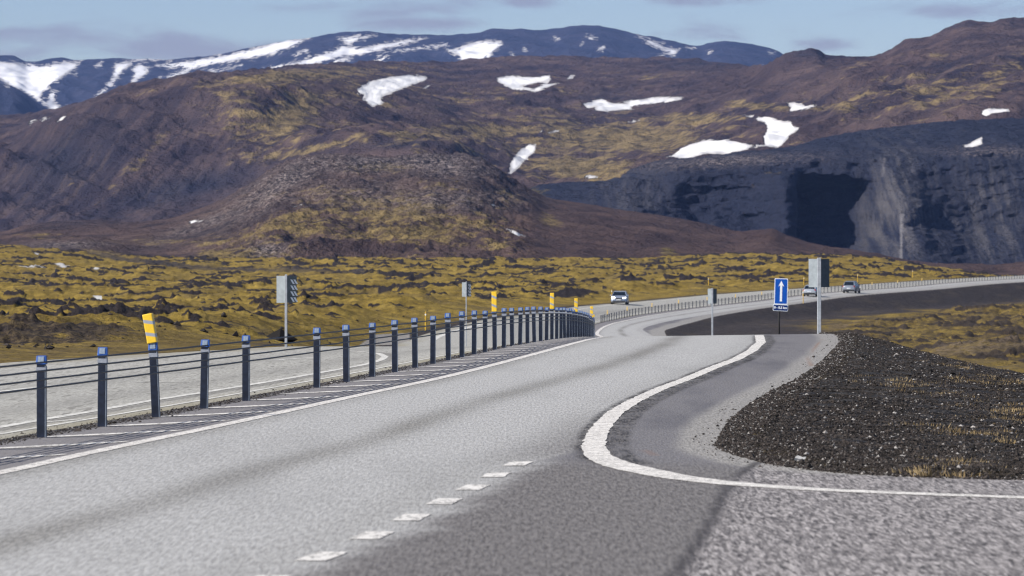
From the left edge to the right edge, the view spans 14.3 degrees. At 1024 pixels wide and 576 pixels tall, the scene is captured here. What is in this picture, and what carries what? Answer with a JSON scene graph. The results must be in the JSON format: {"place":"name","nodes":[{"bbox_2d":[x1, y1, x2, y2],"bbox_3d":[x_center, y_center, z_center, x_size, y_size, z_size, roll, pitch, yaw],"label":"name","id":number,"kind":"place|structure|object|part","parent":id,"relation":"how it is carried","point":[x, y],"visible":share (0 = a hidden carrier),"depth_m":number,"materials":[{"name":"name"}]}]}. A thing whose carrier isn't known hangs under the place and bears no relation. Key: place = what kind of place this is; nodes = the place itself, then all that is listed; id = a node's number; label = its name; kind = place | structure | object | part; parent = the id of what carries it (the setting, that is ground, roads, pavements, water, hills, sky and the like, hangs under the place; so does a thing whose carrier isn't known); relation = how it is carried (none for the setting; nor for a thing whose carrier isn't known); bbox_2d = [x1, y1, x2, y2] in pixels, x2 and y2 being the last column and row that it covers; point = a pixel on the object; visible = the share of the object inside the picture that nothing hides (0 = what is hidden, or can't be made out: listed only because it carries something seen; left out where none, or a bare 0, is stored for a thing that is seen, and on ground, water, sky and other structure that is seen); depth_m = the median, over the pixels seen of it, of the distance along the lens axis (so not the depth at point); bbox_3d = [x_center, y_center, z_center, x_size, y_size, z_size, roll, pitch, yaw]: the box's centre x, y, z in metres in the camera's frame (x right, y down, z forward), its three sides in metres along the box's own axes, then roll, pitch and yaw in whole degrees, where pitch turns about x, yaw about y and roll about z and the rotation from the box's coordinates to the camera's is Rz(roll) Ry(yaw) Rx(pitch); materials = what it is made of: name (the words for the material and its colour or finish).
{"place":"outdoors","nodes":[
{"label":"outdoors","id":0,"kind":"place"},
{"bbox_2d":[0,83,46,114],"bbox_3d":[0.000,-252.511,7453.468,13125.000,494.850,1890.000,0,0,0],"label":"blue foothill","id":1,"kind":"structure","parent":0,"point":[13,100],"depth_m":7855.26,"materials":[{"name":"blue stone"}]},
{"bbox_2d":[0,25,782,108],"bbox_3d":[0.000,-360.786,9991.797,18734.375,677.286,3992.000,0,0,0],"label":"snowy range","id":2,"kind":"structure","parent":0,"point":[54,83],"depth_m":10541.06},
{"bbox_2d":[0,279,1023,575],"bbox_3d":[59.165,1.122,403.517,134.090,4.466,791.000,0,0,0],"label":"road","id":3,"kind":"structure","parent":0,"point":[272,495],"depth_m":28.62,"materials":[{"name":"grey asphalt"}]},
{"bbox_2d":[0,337,584,458],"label":"median hatching","id":4,"kind":"object","parent":3,"relation":"on","point":[252,405],"visible":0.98,"depth_m":43.29,"materials":[{"name":"paint"}]},
{"bbox_2d":[0,292,594,437],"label":"cable barrier","id":5,"kind":"object","parent":3,"relation":"on","point":[575,322],"visible":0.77,"depth_m":51.64,"materials":[{"name":"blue metal"}]},
{"bbox_2d":[257,461,533,575],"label":"junction dashes","id":6,"kind":"object","parent":3,"relation":"on","point":[322,555],"visible":1,"depth_m":25.43,"materials":[{"name":"paint"}]},
{"bbox_2d":[0,279,1017,473],"bbox_3d":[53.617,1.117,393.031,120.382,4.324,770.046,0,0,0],"label":"median edge line","id":7,"kind":"object","parent":3,"relation":"on","point":[35,464],"visible":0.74,"depth_m":42.45,"materials":[{"name":"paint"}]},
{"bbox_2d":[708,288,716,334],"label":"marker sign","id":8,"kind":"object","parent":3,"relation":"on","point":[712,296],"visible":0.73,"depth_m":212.03,"materials":[{"name":"grey metal"}]},
{"bbox_2d":[773,278,787,333],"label":"direction sign","id":9,"kind":"object","parent":3,"relation":"on","point":[781,291],"visible":0.98,"depth_m":149.97,"materials":[{"name":"blue metal"}]},
{"bbox_2d":[581,335,1023,497],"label":"edge line","id":10,"kind":"object","parent":3,"relation":"on","point":[594,449],"visible":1,"depth_m":33.69,"materials":[{"name":"paint"}]},
{"bbox_2d":[803,285,816,295],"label":"car","id":11,"kind":"object","parent":3,"relation":"on","point":[807,290],"visible":0.69,"depth_m":525.05,"materials":[{"name":"paint"}]},
{"bbox_2d":[809,258,828,333],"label":"marker sign","id":12,"kind":"object","parent":3,"relation":"on","point":[818,273],"visible":0.79,"depth_m":114.03,"materials":[{"name":"grey metal"}]},
{"bbox_2d":[843,281,859,292],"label":"car","id":13,"kind":"object","parent":3,"relation":"on","point":[848,286],"visible":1,"depth_m":548.24,"materials":[{"name":"paint"}]},
{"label":"window glass","id":14,"kind":"part","parent":13,"relation":"part of","materials":[{"name":"black glass"}]},
{"bbox_2d":[0,17,1023,231],"bbox_3d":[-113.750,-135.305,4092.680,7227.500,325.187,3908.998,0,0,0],"label":"brown massif","id":15,"kind":"structure","parent":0,"point":[161,148],"depth_m":3348.67,"materials":[{"name":"brown stone"}]},
{"bbox_2d":[0,244,1023,477],"bbox_3d":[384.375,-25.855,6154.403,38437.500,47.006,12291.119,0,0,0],"label":"ground","id":16,"kind":"structure","parent":0,"point":[60,305],"depth_m":455.02,"materials":[{"name":"green plant"}]},
{"bbox_2d":[3,277,858,349],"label":"lava rubble","id":17,"kind":"object","parent":16,"relation":"on","point":[280,332],"visible":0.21,"depth_m":165.59,"materials":[{"name":"stone"}]},
{"bbox_2d":[0,275,1023,438],"bbox_3d":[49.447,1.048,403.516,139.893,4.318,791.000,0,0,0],"label":"road opposite","id":18,"kind":"structure","parent":16,"relation":"on","point":[17,407],"depth_m":59.87,"materials":[{"name":"asphalt"}]},
{"bbox_2d":[0,339,549,445],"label":"roadside grit","id":19,"kind":"object","parent":18,"relation":"on","point":[129,420],"visible":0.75,"depth_m":43.88,"materials":[{"name":"gravel"}]},
{"bbox_2d":[277,274,297,347],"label":"marker sign","id":20,"kind":"object","parent":18,"relation":"on","point":[287,289],"visible":0.87,"depth_m":91.04,"materials":[{"name":"grey metal"}]},
{"bbox_2d":[462,282,470,345],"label":"marker sign","id":21,"kind":"object","parent":18,"relation":"on","point":[466,289],"visible":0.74,"depth_m":170.03,"materials":[{"name":"grey metal"}]},
{"bbox_2d":[0,277,999,433],"bbox_3d":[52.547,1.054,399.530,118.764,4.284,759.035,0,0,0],"label":"opposite markings","id":22,"kind":"object","parent":18,"relation":"on","point":[383,356],"visible":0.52,"depth_m":50.28,"materials":[{"name":"paint"}]},
{"bbox_2d":[610,291,628,303],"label":"car","id":23,"kind":"object","parent":18,"relation":"on","point":[619,296],"visible":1,"depth_m":450.56,"materials":[{"name":"paint"}]},
{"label":"window glass","id":24,"kind":"part","parent":23,"relation":"part of","materials":[{"name":"black glass"}]},
{"bbox_2d":[601,274,1022,322],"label":"cable barrier","id":25,"kind":"object","parent":16,"relation":"on","point":[990,277],"visible":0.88,"depth_m":484.17,"materials":[{"name":"grey metal"}]},
{"bbox_2d":[0,152,1023,275],"bbox_3d":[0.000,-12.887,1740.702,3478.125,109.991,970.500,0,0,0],"label":"rubble hill","id":26,"kind":"structure","parent":0,"point":[431,205],"depth_m":1656.57,"materials":[{"name":"brown stone"}]},
{"bbox_2d":[0,0,1023,61],"label":"sky","id":27,"kind":"structure","parent":0,"point":[30,30],"materials":[{"name":"blue"}]},
{"bbox_2d":[529,118,1023,264],"bbox_3d":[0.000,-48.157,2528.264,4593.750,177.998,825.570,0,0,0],"label":"scoria cliff","id":28,"kind":"structure","parent":0,"point":[948,192],"depth_m":2496.37,"materials":[{"name":"grey stone"}]},
{"bbox_2d":[692,331,1023,479],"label":"gravel","id":29,"kind":"structure","parent":0,"point":[737,443],"depth_m":39.68,"materials":[{"name":"black gravel"}]},
{"bbox_2d":[794,456,805,460],"bbox_3d":[2.263,1.339,32.169,0.120,0.020,0.065,8,22,-23],"label":"paper scrap","id":30,"kind":"object","parent":29,"relation":"on","point":[798,458],"visible":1,"depth_m":32.15,"materials":[{"name":"white paper"}]},
{"bbox_2d":[848,357,1023,477],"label":"dry grass","id":31,"kind":"structure","parent":0,"point":[928,473],"depth_m":39.59,"materials":[{"name":"brown plant"}]}
]}

